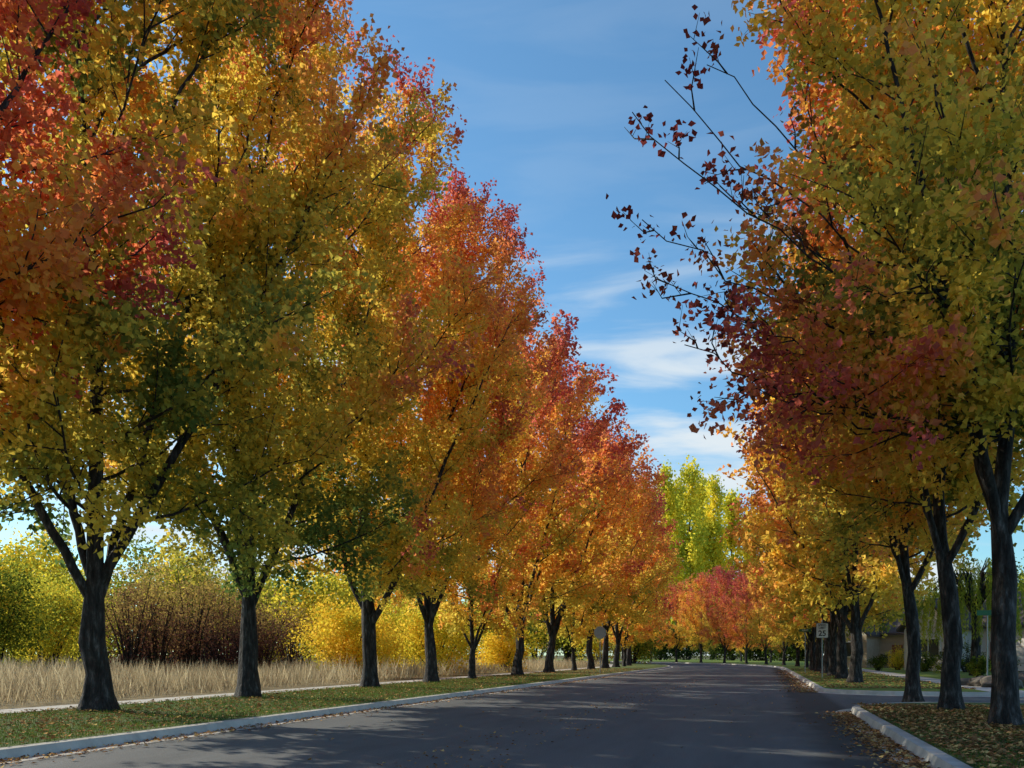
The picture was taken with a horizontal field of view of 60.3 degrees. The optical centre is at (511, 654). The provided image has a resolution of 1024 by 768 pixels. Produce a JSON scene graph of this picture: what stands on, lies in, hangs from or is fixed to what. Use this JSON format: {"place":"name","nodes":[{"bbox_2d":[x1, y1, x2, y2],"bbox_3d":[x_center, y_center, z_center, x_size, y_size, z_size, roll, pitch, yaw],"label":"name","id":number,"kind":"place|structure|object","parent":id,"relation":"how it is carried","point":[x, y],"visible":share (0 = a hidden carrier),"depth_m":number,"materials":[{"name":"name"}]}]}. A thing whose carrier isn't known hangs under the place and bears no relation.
{"place":"outdoors","nodes":[
{"label":"outdoors","id":0,"kind":"place"},
{"bbox_2d":[0,653,601,709],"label":"field","id":1,"kind":"structure","parent":0,"point":[54,703],"depth_m":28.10,"materials":[{"name":"plant"}]},
{"bbox_2d":[0,542,76,667],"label":"green shrub","id":2,"kind":"object","parent":1,"relation":"on","point":[9,631],"visible":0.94,"depth_m":45.83,"materials":[{"name":"green plant"}]},
{"bbox_2d":[0,522,78,666],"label":"hedgerow tree","id":3,"kind":"object","parent":1,"relation":"on","point":[18,551],"visible":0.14,"depth_m":76.89,"materials":[{"name":"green plant"}]},
{"bbox_2d":[0,557,109,668],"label":"green shrub","id":4,"kind":"object","parent":1,"relation":"on","point":[56,650],"visible":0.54,"depth_m":51.60,"materials":[{"name":"green plant"}]},
{"bbox_2d":[1,528,111,662],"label":"hedgerow tree","id":5,"kind":"object","parent":1,"relation":"on","point":[55,556],"depth_m":81.20,"materials":[{"name":"green plant"}]},
{"bbox_2d":[27,568,124,663],"bbox_3d":[-31.184,-2.382,62.084,7.811,7.674,7.925,0,0,16],"label":"green shrub","id":6,"kind":"object","parent":1,"relation":"on","point":[78,651],"visible":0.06,"depth_m":61.51,"materials":[{"name":"green plant"}]},
{"bbox_2d":[79,550,178,675],"bbox_3d":[-19.885,-2.019,45.857,4.630,6.883,4.838,0,0,-3],"label":"shrub","id":7,"kind":"object","parent":1,"relation":"on","point":[127,653],"visible":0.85,"depth_m":45.69,"materials":[{"name":"brown plant"}]},
{"bbox_2d":[72,525,216,658],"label":"hedgerow tree","id":8,"kind":"object","parent":1,"relation":"on","point":[153,548],"visible":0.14,"depth_m":80.80,"materials":[{"name":"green plant"}]},
{"bbox_2d":[105,551,191,665],"bbox_3d":[-25.109,-2.887,59.853,6.766,8.675,6.795,0,0,16],"label":"shrub","id":9,"kind":"object","parent":1,"relation":"on","point":[136,601],"visible":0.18,"depth_m":59.73,"materials":[{"name":"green plant"}]},
{"bbox_2d":[113,544,203,671],"bbox_3d":[-19.502,-2.277,48.095,4.695,7.434,4.486,0,0,1],"label":"shrub","id":10,"kind":"object","parent":1,"relation":"on","point":[166,631],"visible":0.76,"depth_m":47.91,"materials":[{"name":"brown plant"}]},
{"bbox_2d":[117,589,219,667],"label":"shrub","id":11,"kind":"object","parent":1,"relation":"on","point":[173,636],"visible":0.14,"depth_m":53.84,"materials":[{"name":"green plant"}]},
{"bbox_2d":[110,551,241,657],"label":"shrub","id":12,"kind":"object","parent":1,"relation":"on","point":[183,576],"visible":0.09,"depth_m":77.08,"materials":[{"name":"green plant"}]},
{"bbox_2d":[148,550,229,667],"bbox_3d":[-18.248,-2.266,50.100,4.660,7.395,4.707,0,0,16],"label":"shrub","id":13,"kind":"object","parent":1,"relation":"on","point":[191,638],"visible":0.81,"depth_m":49.77,"materials":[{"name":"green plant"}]},
{"bbox_2d":[163,563,266,664],"bbox_3d":[-19.791,-2.869,57.901,6.844,8.640,7.134,0,0,16],"label":"shrub","id":14,"kind":"object","parent":1,"relation":"on","point":[205,660],"visible":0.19,"depth_m":57.69,"materials":[{"name":"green plant"}]},
{"bbox_2d":[177,568,274,669],"bbox_3d":[-16.846,-1.926,52.105,5.493,6.722,5.657,0,0,16],"label":"shrub","id":15,"kind":"object","parent":1,"relation":"on","point":[220,630],"visible":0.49,"depth_m":51.50,"materials":[{"name":"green plant"}]},
{"bbox_2d":[207,601,287,668],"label":"shrub","id":16,"kind":"object","parent":1,"relation":"on","point":[260,646],"visible":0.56,"depth_m":49.71,"materials":[{"name":"brown plant"}]},
{"bbox_2d":[205,578,302,668],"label":"shrub","id":17,"kind":"object","parent":1,"relation":"on","point":[278,634],"visible":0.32,"depth_m":53.87,"materials":[{"name":"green plant"}]},
{"bbox_2d":[210,559,297,659],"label":"shrub","id":18,"kind":"object","parent":1,"relation":"on","point":[272,592],"visible":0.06,"depth_m":86.97,"materials":[{"name":"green plant"}]},
{"bbox_2d":[261,591,324,668],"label":"shrub","id":19,"kind":"object","parent":1,"relation":"on","point":[297,656],"visible":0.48,"depth_m":57.72,"materials":[{"name":"brown plant"}]},
{"bbox_2d":[256,549,360,662],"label":"hedgerow tree","id":20,"kind":"object","parent":1,"relation":"on","point":[318,588],"visible":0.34,"depth_m":75.71,"materials":[{"name":"yellow plant"}]},
{"bbox_2d":[297,558,378,639],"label":"shrub","id":21,"kind":"object","parent":1,"relation":"on","point":[346,588],"visible":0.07,"depth_m":91.93,"materials":[{"name":"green plant"}]},
{"bbox_2d":[284,586,413,677],"bbox_3d":[-8.469,-1.179,46.012,6.361,5.261,6.510,0,0,16],"label":"yellow shrub","id":22,"kind":"object","parent":1,"relation":"on","point":[336,636],"visible":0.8,"depth_m":45.20,"materials":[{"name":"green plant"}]},
{"bbox_2d":[335,595,447,667],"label":"yellow shrub","id":23,"kind":"object","parent":1,"relation":"on","point":[391,614],"visible":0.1,"depth_m":59.09,"materials":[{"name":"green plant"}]},
{"bbox_2d":[389,597,490,675],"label":"yellow shrub","id":24,"kind":"object","parent":1,"relation":"on","point":[418,643],"visible":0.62,"depth_m":51.20,"materials":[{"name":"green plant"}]},
{"bbox_2d":[461,599,540,660],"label":"hedgerow tree","id":25,"kind":"object","parent":1,"relation":"on","point":[527,639],"visible":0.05,"depth_m":112.26,"materials":[{"name":"yellow plant"}]},
{"bbox_2d":[475,622,530,671],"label":"yellow shrub","id":26,"kind":"object","parent":1,"relation":"on","point":[501,652],"visible":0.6,"depth_m":60.83,"materials":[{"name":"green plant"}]},
{"bbox_2d":[522,611,560,660],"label":"hedgerow tree","id":27,"kind":"object","parent":1,"relation":"on","point":[535,645],"visible":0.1,"depth_m":133.18,"materials":[{"name":"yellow plant"}]},
{"bbox_2d":[537,619,585,662],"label":"hedgerow tree","id":28,"kind":"object","parent":1,"relation":"on","point":[560,644],"visible":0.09,"depth_m":129.29,"materials":[{"name":"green plant"}]},
{"bbox_2d":[559,611,633,662],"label":"hedgerow tree","id":29,"kind":"object","parent":1,"relation":"on","point":[596,650],"visible":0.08,"depth_m":119.96,"materials":[{"name":"yellow plant"}]},
{"bbox_2d":[0,664,612,713],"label":"sidewalk","id":30,"kind":"structure","parent":0,"point":[18,710],"depth_m":24.74,"materials":[{"name":"concrete"}]},
{"bbox_2d":[0,663,667,747],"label":"grass verge","id":31,"kind":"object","parent":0,"point":[641,666],"depth_m":18.59,"materials":[{"name":"green plant"}]},
{"bbox_2d":[0,0,236,429],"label":"maple tree","id":32,"kind":"object","parent":31,"relation":"on","point":[115,177],"visible":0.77,"depth_m":13.48,"materials":[{"name":"red plant"}]},
{"bbox_2d":[0,0,409,711],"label":"maple tree","id":33,"kind":"object","parent":31,"relation":"on","point":[44,450],"visible":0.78,"depth_m":17.97,"materials":[{"name":"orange plant"}]},
{"bbox_2d":[23,0,485,697],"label":"maple tree","id":34,"kind":"object","parent":31,"relation":"on","point":[357,374],"visible":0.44,"depth_m":23.36,"materials":[{"name":"yellow plant"}]},
{"bbox_2d":[202,35,553,687],"bbox_3d":[-4.899,-9.711,32.013,13.325,22.012,13.034,0,0,-25],"label":"maple tree","id":35,"kind":"object","parent":31,"relation":"on","point":[431,476],"visible":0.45,"depth_m":30.50,"materials":[{"name":"orange plant"}]},
{"bbox_2d":[299,168,587,682],"bbox_3d":[-3.442,-9.477,37.773,12.909,21.535,12.242,0,0,0],"label":"maple tree","id":36,"kind":"object","parent":31,"relation":"on","point":[468,483],"visible":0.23,"depth_m":36.67,"materials":[{"name":"orange plant"}]},
{"bbox_2d":[422,413,552,678],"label":"maple tree","id":37,"kind":"object","parent":31,"relation":"on","point":[453,607],"visible":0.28,"depth_m":42.38,"materials":[{"name":"orange plant"}]},
{"bbox_2d":[444,286,624,674],"bbox_3d":[0.487,-9.855,51.271,12.817,22.301,12.095,0,0,-20],"label":"maple tree","id":38,"kind":"object","parent":31,"relation":"on","point":[549,514],"visible":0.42,"depth_m":49.41,"materials":[{"name":"orange plant"}]},
{"bbox_2d":[453,339,646,672],"bbox_3d":[2.307,-10.022,58.194,13.081,22.632,12.791,0,0,8],"label":"maple tree","id":39,"kind":"object","parent":31,"relation":"on","point":[595,547],"visible":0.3,"depth_m":57.52,"materials":[{"name":"orange plant"}]},
{"bbox_2d":[530,495,627,670],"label":"maple tree","id":40,"kind":"object","parent":31,"relation":"on","point":[585,627],"visible":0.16,"depth_m":65.49,"materials":[{"name":"orange plant"}]},
{"bbox_2d":[525,420,662,668],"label":"maple tree","id":41,"kind":"object","parent":31,"relation":"on","point":[610,615],"visible":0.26,"depth_m":71.34,"materials":[{"name":"orange plant"}]},
{"bbox_2d":[561,412,685,667],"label":"maple tree","id":42,"kind":"object","parent":31,"relation":"on","point":[649,493],"visible":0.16,"depth_m":76.17,"materials":[{"name":"orange plant"}]},
{"bbox_2d":[575,463,683,666],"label":"maple tree","id":43,"kind":"object","parent":31,"relation":"on","point":[615,628],"visible":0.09,"depth_m":84.25,"materials":[{"name":"orange plant"}]},
{"bbox_2d":[601,560,659,665],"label":"maple tree","id":44,"kind":"object","parent":31,"relation":"on","point":[624,643],"visible":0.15,"depth_m":90.57,"materials":[{"name":"orange plant"}]},
{"bbox_2d":[601,517,675,645],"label":"maple tree","id":45,"kind":"object","parent":31,"relation":"on","point":[667,612],"visible":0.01,"depth_m":104.53,"materials":[{"name":"orange plant"}]},
{"bbox_2d":[610,476,683,665],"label":"maple tree","id":46,"kind":"object","parent":31,"relation":"on","point":[628,653],"visible":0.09,"depth_m":96.75,"materials":[{"name":"orange plant"}]},
{"bbox_2d":[8,655,803,711],"bbox_3d":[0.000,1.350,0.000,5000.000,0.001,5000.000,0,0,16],"label":"ground","id":47,"kind":"structure","parent":0,"point":[558,656],"depth_m":480.11,"materials":[{"name":"green plant"}]},
{"bbox_2d":[0,662,672,763],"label":"kerb","id":48,"kind":"structure","parent":47,"relation":"on","point":[45,748],"depth_m":15.21,"materials":[{"name":"concrete"}]},
{"bbox_2d":[610,608,666,663],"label":"hedgerow tree","id":49,"kind":"object","parent":47,"relation":"on","point":[640,649],"visible":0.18,"depth_m":133.02,"materials":[{"name":"green plant"}]},
{"bbox_2d":[651,455,682,658],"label":"poplar tree","id":50,"kind":"object","parent":47,"relation":"on","point":[670,514],"visible":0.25,"depth_m":248.34,"materials":[{"name":"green plant"}]},
{"bbox_2d":[670,476,694,657],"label":"poplar tree","id":51,"kind":"object","parent":47,"relation":"on","point":[678,486],"visible":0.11,"depth_m":273.70,"materials":[{"name":"green plant"}]},
{"bbox_2d":[668,455,709,658],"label":"poplar tree","id":52,"kind":"object","parent":47,"relation":"on","point":[690,551],"visible":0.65,"depth_m":243.90,"materials":[{"name":"green plant"}]},
{"bbox_2d":[690,471,716,658],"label":"poplar tree","id":53,"kind":"object","parent":47,"relation":"on","point":[701,496],"visible":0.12,"depth_m":277.88,"materials":[{"name":"green plant"}]},
{"bbox_2d":[700,474,731,656],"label":"poplar tree","id":54,"kind":"object","parent":47,"relation":"on","point":[714,551],"visible":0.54,"depth_m":248.16,"materials":[{"name":"green plant"}]},
{"bbox_2d":[719,487,745,617],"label":"poplar tree","id":55,"kind":"object","parent":47,"relation":"on","point":[731,498],"visible":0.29,"depth_m":253.98,"materials":[{"name":"green plant"}]},
{"bbox_2d":[735,517,761,659],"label":"poplar tree","id":56,"kind":"object","parent":47,"relation":"on","point":[745,557],"visible":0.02,"depth_m":248.72,"materials":[{"name":"green plant"}]},
{"bbox_2d":[836,702,989,767],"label":"kerb","id":57,"kind":"structure","parent":47,"relation":"on","point":[934,756],"depth_m":12.18,"materials":[{"name":"concrete"}]},
{"bbox_2d":[0,662,902,767],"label":"asphalt road","id":58,"kind":"structure","parent":0,"point":[662,730],"depth_m":14.42,"materials":[{"name":"grey asphalt"}]},
{"bbox_2d":[0,668,1023,767],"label":"fallen leaves","id":59,"kind":"object","parent":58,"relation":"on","point":[916,760],"visible":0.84,"depth_m":15.62,"materials":[{"name":"brown plant"}]},
{"bbox_2d":[610,661,1023,696],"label":"kerb","id":60,"kind":"structure","parent":58,"relation":"on","point":[816,687],"depth_m":29.43,"materials":[{"name":"concrete"}]},
{"bbox_2d":[0,0,1023,655],"label":"sky","id":61,"kind":"structure","parent":0,"point":[547,92],"materials":[{"name":"blue"}]},
{"bbox_2d":[460,659,1023,692],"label":"lawn","id":62,"kind":"structure","parent":0,"point":[791,664],"depth_m":50.37,"materials":[{"name":"green plant"}]},
{"bbox_2d":[641,622,685,659],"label":"evergreen hedge","id":63,"kind":"object","parent":62,"relation":"on","point":[664,651],"visible":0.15,"depth_m":197.85,"materials":[{"name":"green plant"}]},
{"bbox_2d":[652,581,699,661],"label":"maple tree","id":64,"kind":"object","parent":62,"relation":"on","point":[672,638],"visible":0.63,"depth_m":144.65,"materials":[{"name":"orange plant"}]},
{"bbox_2d":[664,620,707,659],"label":"evergreen hedge","id":65,"kind":"object","parent":62,"relation":"on","point":[687,652],"visible":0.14,"depth_m":213.19,"materials":[{"name":"green plant"}]},
{"bbox_2d":[671,570,722,662],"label":"maple tree","id":66,"kind":"object","parent":62,"relation":"on","point":[687,609],"visible":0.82,"depth_m":135.73,"materials":[{"name":"orange plant"}]},
{"bbox_2d":[695,564,750,662],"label":"maple tree","id":67,"kind":"object","parent":62,"relation":"on","point":[711,617],"visible":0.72,"depth_m":126.52,"materials":[{"name":"red plant"}]},
{"bbox_2d":[705,620,751,660],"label":"evergreen hedge","id":68,"kind":"object","parent":62,"relation":"on","point":[717,651],"visible":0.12,"depth_m":189.00,"materials":[{"name":"green plant"}]},
{"bbox_2d":[716,569,769,663],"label":"maple tree","id":69,"kind":"object","parent":62,"relation":"on","point":[740,641],"visible":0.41,"depth_m":118.07,"materials":[{"name":"orange plant"}]},
{"bbox_2d":[732,645,776,660],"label":"evergreen hedge","id":70,"kind":"object","parent":62,"relation":"on","point":[755,652],"visible":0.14,"depth_m":178.90,"materials":[{"name":"green plant"}]},
{"bbox_2d":[732,564,789,664],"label":"maple tree","id":71,"kind":"object","parent":62,"relation":"on","point":[754,620],"visible":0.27,"depth_m":108.89,"materials":[{"name":"orange plant"}]},
{"bbox_2d":[749,562,806,664],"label":"maple tree","id":72,"kind":"object","parent":62,"relation":"on","point":[777,639],"visible":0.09,"depth_m":99.86,"materials":[{"name":"orange plant"}]},
{"bbox_2d":[753,583,807,665],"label":"maple tree","id":73,"kind":"object","parent":62,"relation":"on","point":[775,631],"visible":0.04,"depth_m":91.05,"materials":[{"name":"orange plant"}]},
{"bbox_2d":[765,566,823,667],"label":"maple tree","id":74,"kind":"object","parent":62,"relation":"on","point":[807,651],"visible":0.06,"depth_m":82.02,"materials":[{"name":"orange plant"}]},
{"bbox_2d":[780,636,823,660],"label":"evergreen hedge","id":75,"kind":"object","parent":62,"relation":"on","point":[792,649],"visible":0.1,"depth_m":164.53,"materials":[{"name":"green plant"}]},
{"bbox_2d":[760,581,848,668],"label":"maple tree","id":76,"kind":"object","parent":62,"relation":"on","point":[797,636],"visible":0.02,"depth_m":73.61,"materials":[{"name":"orange plant"}]},
{"bbox_2d":[725,430,887,671],"bbox_3d":[21.460,-9.015,62.221,11.642,20.599,11.906,0,0,41],"label":"maple tree","id":77,"kind":"object","parent":62,"relation":"on","point":[780,612],"visible":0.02,"depth_m":61.99,"materials":[{"name":"orange plant"}]},
{"bbox_2d":[739,444,893,672],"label":"maple tree","id":78,"kind":"object","parent":62,"relation":"on","point":[826,656],"visible":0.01,"depth_m":56.23,"materials":[{"name":"orange plant"}]},
{"bbox_2d":[741,488,893,669],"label":"maple tree","id":79,"kind":"object","parent":62,"relation":"on","point":[790,620],"visible":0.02,"depth_m":67.10,"materials":[{"name":"orange plant"}]},
{"bbox_2d":[816,620,827,676],"bbox_3d":[16.189,-0.330,46.025,0.620,3.000,0.069,0,0,8],"label":"speed limit sign","id":80,"kind":"object","parent":62,"relation":"on","point":[821,630],"visible":1,"depth_m":46.00,"materials":[{"name":"metal"}]},
{"bbox_2d":[719,331,935,678],"bbox_3d":[16.340,-8.477,44.157,11.279,19.515,11.029,0,0,-41],"label":"maple tree","id":81,"kind":"object","parent":62,"relation":"on","point":[842,668],"visible":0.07,"depth_m":43.69,"materials":[{"name":"orange plant"}]},
{"bbox_2d":[727,431,927,675],"bbox_3d":[17.729,-8.666,50.283,11.333,19.896,11.018,0,0,4],"label":"maple tree","id":82,"kind":"object","parent":62,"relation":"on","point":[832,655],"visible":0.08,"depth_m":49.79,"materials":[{"name":"orange plant"}]},
{"bbox_2d":[715,245,986,682],"bbox_3d":[14.938,-8.457,37.505,10.564,19.479,11.194,0,0,-23],"label":"maple tree","id":83,"kind":"object","parent":62,"relation":"on","point":[860,574],"visible":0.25,"depth_m":37.56,"materials":[{"name":"yellow plant"}]},
{"bbox_2d":[845,635,879,667],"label":"gable wing","id":84,"kind":"structure","parent":62,"relation":"on","point":[871,646],"depth_m":81.29,"materials":[{"name":"beige paint"}]},
{"bbox_2d":[865,654,889,670],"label":"garden shrub","id":85,"kind":"object","parent":62,"relation":"on","point":[878,663],"visible":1,"depth_m":65.84,"materials":[{"name":"green plant"}]},
{"bbox_2d":[880,635,903,657],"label":"walls","id":86,"kind":"structure","parent":62,"relation":"on","point":[887,642],"depth_m":81.22,"materials":[{"name":"beige paint"}]},
{"bbox_2d":[879,608,904,634],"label":"roof","id":87,"kind":"structure","parent":86,"relation":"on","point":[892,630],"depth_m":81.38,"materials":[{"name":"grey"}]},
{"bbox_2d":[884,643,903,669],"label":"garden shrub","id":88,"kind":"object","parent":62,"relation":"on","point":[897,665],"visible":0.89,"depth_m":69.79,"materials":[{"name":"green plant"}]},
{"bbox_2d":[920,651,935,671],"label":"garden shrub","id":89,"kind":"object","parent":62,"relation":"on","point":[925,666],"visible":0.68,"depth_m":61.70,"materials":[{"name":"green plant"}]},
{"bbox_2d":[904,629,971,670],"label":"gable wing","id":90,"kind":"structure","parent":62,"relation":"on","point":[968,637],"depth_m":65.25,"materials":[{"name":"grey paint"}]},
{"bbox_2d":[896,598,983,631],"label":"wing roof","id":91,"kind":"structure","parent":90,"relation":"on","point":[901,628],"depth_m":65.68,"materials":[{"name":"grey"}]},
{"bbox_2d":[917,557,1023,675],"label":"weeping willow","id":92,"kind":"object","parent":62,"relation":"on","point":[982,589],"visible":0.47,"depth_m":49.46,"materials":[{"name":"green plant"}]},
{"bbox_2d":[961,640,988,671],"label":"garden shrub","id":93,"kind":"object","parent":62,"relation":"on","point":[963,664],"visible":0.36,"depth_m":59.88,"materials":[{"name":"green plant"}]},
{"bbox_2d":[965,655,990,676],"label":"garden shrub","id":94,"kind":"object","parent":62,"relation":"on","point":[977,669],"visible":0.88,"depth_m":44.83,"materials":[{"name":"green plant"}]},
{"bbox_2d":[977,610,990,675],"bbox_3d":[18.342,-0.280,34.024,0.750,2.900,0.070,0,0,16],"label":"street name sign","id":95,"kind":"object","parent":62,"relation":"on","point":[984,612],"visible":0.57,"depth_m":34.02,"materials":[{"name":"metal"}]},
{"bbox_2d":[980,627,1023,658],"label":"walls","id":96,"kind":"structure","parent":62,"relation":"on","point":[983,645],"depth_m":64.02,"materials":[{"name":"white paint"}]},
{"bbox_2d":[975,591,1023,627],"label":"roof","id":97,"kind":"structure","parent":96,"relation":"on","point":[1021,616],"depth_m":64.42,"materials":[{"name":"grey"}]},
{"bbox_2d":[1016,638,1023,670],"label":"garage door","id":98,"kind":"structure","parent":96,"relation":"attached to","point":[1020,653],"depth_m":61.36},
{"bbox_2d":[821,693,1023,708],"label":"side street","id":99,"kind":"structure","parent":0,"point":[845,701],"depth_m":25.85,"materials":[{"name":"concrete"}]},
{"bbox_2d":[703,0,1023,710],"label":"maple tree","id":100,"kind":"object","parent":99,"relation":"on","point":[960,478],"visible":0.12,"depth_m":18.44,"materials":[{"name":"orange plant"}]},
{"bbox_2d":[731,13,1023,701],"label":"maple tree","id":101,"kind":"object","parent":99,"relation":"on","point":[903,539],"visible":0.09,"depth_m":22.50,"materials":[{"name":"orange plant"}]},
{"bbox_2d":[921,639,938,656],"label":"window glass","id":102,"kind":"object","parent":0,"point":[933,648],"visible":0.43,"depth_m":65.77,"materials":[{"name":"black glass"}]},
{"bbox_2d":[848,668,1023,691],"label":"sidewalk","id":103,"kind":"structure","parent":0,"point":[934,680],"depth_m":41.92,"materials":[{"name":"concrete"}]},
{"bbox_2d":[860,702,1023,767],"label":"lawn","id":104,"kind":"structure","parent":0,"point":[959,757],"depth_m":12.82,"materials":[{"name":"plant"}]},
{"bbox_2d":[606,0,1023,727],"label":"maple tree","id":105,"kind":"object","parent":104,"relation":"on","point":[928,376],"visible":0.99,"depth_m":13.76,"materials":[{"name":"red plant"}]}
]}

